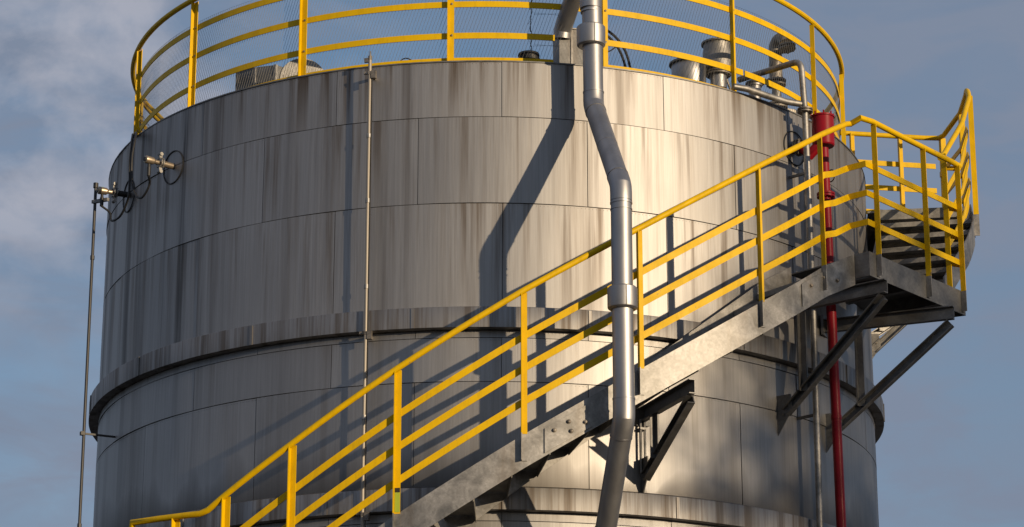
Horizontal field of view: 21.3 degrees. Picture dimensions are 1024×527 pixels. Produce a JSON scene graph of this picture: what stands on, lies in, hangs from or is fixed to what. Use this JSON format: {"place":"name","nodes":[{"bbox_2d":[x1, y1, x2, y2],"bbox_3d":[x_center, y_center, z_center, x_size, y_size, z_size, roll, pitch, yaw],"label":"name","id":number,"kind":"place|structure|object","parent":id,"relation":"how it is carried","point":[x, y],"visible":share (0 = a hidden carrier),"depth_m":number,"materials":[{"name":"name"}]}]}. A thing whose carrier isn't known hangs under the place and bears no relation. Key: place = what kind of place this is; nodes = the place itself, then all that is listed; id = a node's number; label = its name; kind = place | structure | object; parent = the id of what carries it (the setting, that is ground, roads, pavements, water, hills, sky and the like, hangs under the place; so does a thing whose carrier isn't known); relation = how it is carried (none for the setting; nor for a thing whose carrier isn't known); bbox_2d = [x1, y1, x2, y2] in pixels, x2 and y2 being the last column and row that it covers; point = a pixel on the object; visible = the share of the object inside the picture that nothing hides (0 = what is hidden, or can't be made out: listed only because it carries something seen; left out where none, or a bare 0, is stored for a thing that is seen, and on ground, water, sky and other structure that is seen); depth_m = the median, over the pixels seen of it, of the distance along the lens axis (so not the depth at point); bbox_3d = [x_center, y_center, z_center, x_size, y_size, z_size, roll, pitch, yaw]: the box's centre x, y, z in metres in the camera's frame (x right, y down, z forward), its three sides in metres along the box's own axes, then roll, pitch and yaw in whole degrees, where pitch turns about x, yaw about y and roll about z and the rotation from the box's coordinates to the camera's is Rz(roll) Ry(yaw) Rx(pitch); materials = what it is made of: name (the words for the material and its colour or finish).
{"place":"outdoors","nodes":[
{"label":"outdoors","id":0,"kind":"place"},
{"bbox_2d":[0,0,1023,526],"label":"sky","id":1,"kind":"structure","parent":0,"point":[950,446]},
{"label":"ground","id":2,"kind":"structure","parent":0,"visible":0},
{"bbox_2d":[89,60,884,526],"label":"storage tank","id":3,"kind":"object","parent":2,"relation":"on","point":[233,338],"visible":0.82,"depth_m":25.20,"materials":[{"name":"metal"}]},
{"bbox_2d":[77,182,114,526],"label":"conduit pole","id":4,"kind":"object","parent":3,"relation":"attached to","point":[94,202],"visible":1,"depth_m":26.67,"materials":[{"name":"grey metal"}]},
{"bbox_2d":[96,181,134,212],"bbox_3d":[-3.939,-0.679,27.227,0.388,0.343,0.330,0,-17,-1],"label":"level sensor","id":5,"kind":"object","parent":3,"relation":"attached to","point":[114,192],"visible":0.89,"depth_m":27.14,"materials":[{"name":"silver metal"}]},
{"bbox_2d":[101,133,133,221],"bbox_3d":[-3.914,-0.872,27.059,0.291,0.976,0.673,3,-18,-9],"label":"sensor cable","id":6,"kind":"object","parent":3,"relation":"attached to","point":[128,196],"visible":1,"depth_m":26.78,"materials":[{"name":"black rubber"}]},
{"bbox_2d":[130,132,150,198],"bbox_3d":[-3.694,-0.981,26.842,0.140,0.898,1.086,6,-18,-18],"label":"sensor cable","id":7,"kind":"object","parent":3,"relation":"attached to","point":[131,173],"visible":0.97,"depth_m":26.71,"materials":[{"name":"black rubber"}]},
{"bbox_2d":[143,150,182,183],"bbox_3d":[-3.409,-0.964,26.392,0.352,0.342,0.343,15,-23,-39],"label":"level sensor","id":8,"kind":"object","parent":3,"relation":"attached to","point":[160,162],"visible":1,"depth_m":26.37,"materials":[{"name":"silver metal"}]},
{"bbox_2d":[235,59,322,90],"bbox_3d":[-2.254,-1.697,26.705,0.897,0.590,0.407,0,-17,-1],"label":"roof fan box","id":9,"kind":"object","parent":3,"relation":"on","point":[291,65],"visible":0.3,"depth_m":26.61,"materials":[{"name":"metal"}]},
{"bbox_2d":[356,51,376,526],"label":"conduit pole","id":10,"kind":"object","parent":3,"relation":"attached to","point":[366,333],"visible":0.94,"depth_m":24.68,"materials":[{"name":"silver metal"}]},
{"bbox_2d":[130,0,845,144],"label":"guard rail","id":11,"kind":"object","parent":3,"relation":"on","point":[137,72],"visible":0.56,"depth_m":26.46,"materials":[{"name":"yellow metal"}]},
{"bbox_2d":[518,50,539,58],"bbox_3d":[0.160,-1.856,26.050,0.209,0.360,0.209,0,-17,-1],"label":"vent cap","id":12,"kind":"object","parent":3,"relation":"on","point":[535,55],"visible":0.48,"depth_m":26.01,"materials":[{"name":"grey metal"}]},
{"bbox_2d":[129,88,979,526],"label":"spiral staircase","id":13,"kind":"structure","parent":3,"relation":"attached to","point":[917,258],"depth_m":24.04,"materials":[{"name":"metal"}]},
{"bbox_2d":[553,28,582,63],"bbox_3d":[0.552,-1.925,25.985,0.284,0.554,0.337,3,-18,-9],"label":"duct box","id":14,"kind":"object","parent":3,"relation":"on","point":[562,55],"visible":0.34,"depth_m":25.85,"materials":[{"name":"metal"}]},
{"bbox_2d":[608,30,631,67],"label":"roof cables","id":15,"kind":"object","parent":3,"relation":"on","point":[619,51],"visible":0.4,"depth_m":26.24,"materials":[{"name":"black rubber"}]},
{"bbox_2d":[637,419,646,473],"bbox_3d":[1.170,1.643,24.474,0.063,0.500,0.070,6,-19,-20],"label":"conduit pair","id":16,"kind":"object","parent":3,"relation":"attached to","point":[640,429],"visible":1,"depth_m":24.48,"materials":[{"name":"metal"}]},
{"bbox_2d":[634,378,695,492],"bbox_3d":[1.361,1.542,23.997,0.140,0.885,1.116,7,-19,-20],"label":"support bracket","id":17,"kind":"object","parent":3,"relation":"attached to","point":[684,392],"visible":0.96,"depth_m":24.11,"materials":[{"name":"metal"}]},
{"bbox_2d":[669,58,705,82],"bbox_3d":[1.746,-1.719,26.878,0.391,0.595,0.390,0,-17,-1],"label":"relief vent","id":18,"kind":"object","parent":3,"relation":"on","point":[684,69],"visible":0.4,"depth_m":26.78,"materials":[{"name":"metal"}]},
{"bbox_2d":[701,37,730,89],"bbox_3d":[2.074,-1.819,27.000,0.396,0.860,0.381,0,-17,-1],"label":"relief vent","id":19,"kind":"object","parent":3,"relation":"on","point":[715,53],"visible":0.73,"depth_m":26.92,"materials":[{"name":"metal"}]},
{"bbox_2d":[745,79,763,98],"bbox_3d":[2.407,-1.609,27.002,0.189,0.460,0.189,0,-17,-1],"label":"instrument cap","id":20,"kind":"object","parent":3,"relation":"on","point":[759,84],"visible":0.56,"depth_m":26.99,"materials":[{"name":"metal"}]},
{"bbox_2d":[732,59,822,526],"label":"galvanised riser","id":21,"kind":"object","parent":3,"relation":"attached to","point":[804,110],"visible":0.95,"depth_m":26.08,"materials":[{"name":"metal"}]},
{"bbox_2d":[766,33,795,108],"bbox_3d":[2.719,-1.798,27.524,0.219,1.133,0.382,11,-21,-32],"label":"gooseneck vent","id":22,"kind":"object","parent":3,"relation":"on","point":[774,75],"visible":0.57,"depth_m":27.56,"materials":[{"name":"metal"}]},
{"bbox_2d":[784,109,845,526],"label":"foam riser","id":23,"kind":"object","parent":3,"relation":"attached to","point":[821,121],"visible":0.69,"depth_m":25.83,"materials":[{"name":"metal"}]},
{"bbox_2d":[777,278,887,435],"bbox_3d":[2.955,0.857,25.226,1.216,1.330,0.140,-13,-22,36],"label":"support bracket","id":24,"kind":"object","parent":3,"relation":"attached to","point":[788,405],"visible":0.81,"depth_m":25.29,"materials":[{"name":"metal"}]},
{"bbox_2d":[871,327,890,335],"bbox_3d":[4.120,0.659,29.826,0.997,1.005,0.140,3,-18,-10],"label":"support bracket","id":25,"kind":"object","parent":3,"relation":"attached to","point":[881,331],"visible":0.06,"depth_m":29.79,"materials":[{"name":"metal"}]},
{"bbox_2d":[820,305,954,451],"bbox_3d":[3.590,1.084,25.916,1.284,1.350,0.140,-7,-19,21],"label":"support bracket","id":26,"kind":"object","parent":3,"relation":"attached to","point":[945,314],"visible":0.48,"depth_m":25.96,"materials":[{"name":"metal"}]},
{"bbox_2d":[871,259,906,358],"bbox_3d":[4.251,0.524,29.010,1.030,1.235,0.149,0,-17,-1],"label":"support bracket","id":27,"kind":"object","parent":3,"relation":"attached to","point":[879,344],"visible":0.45,"depth_m":28.92,"materials":[{"name":"metal"}]},
{"bbox_2d":[553,0,637,526],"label":"downpipe","id":28,"kind":"object","parent":2,"relation":"on","point":[622,298],"visible":1,"depth_m":23.48,"materials":[{"name":"metal"}]}
]}

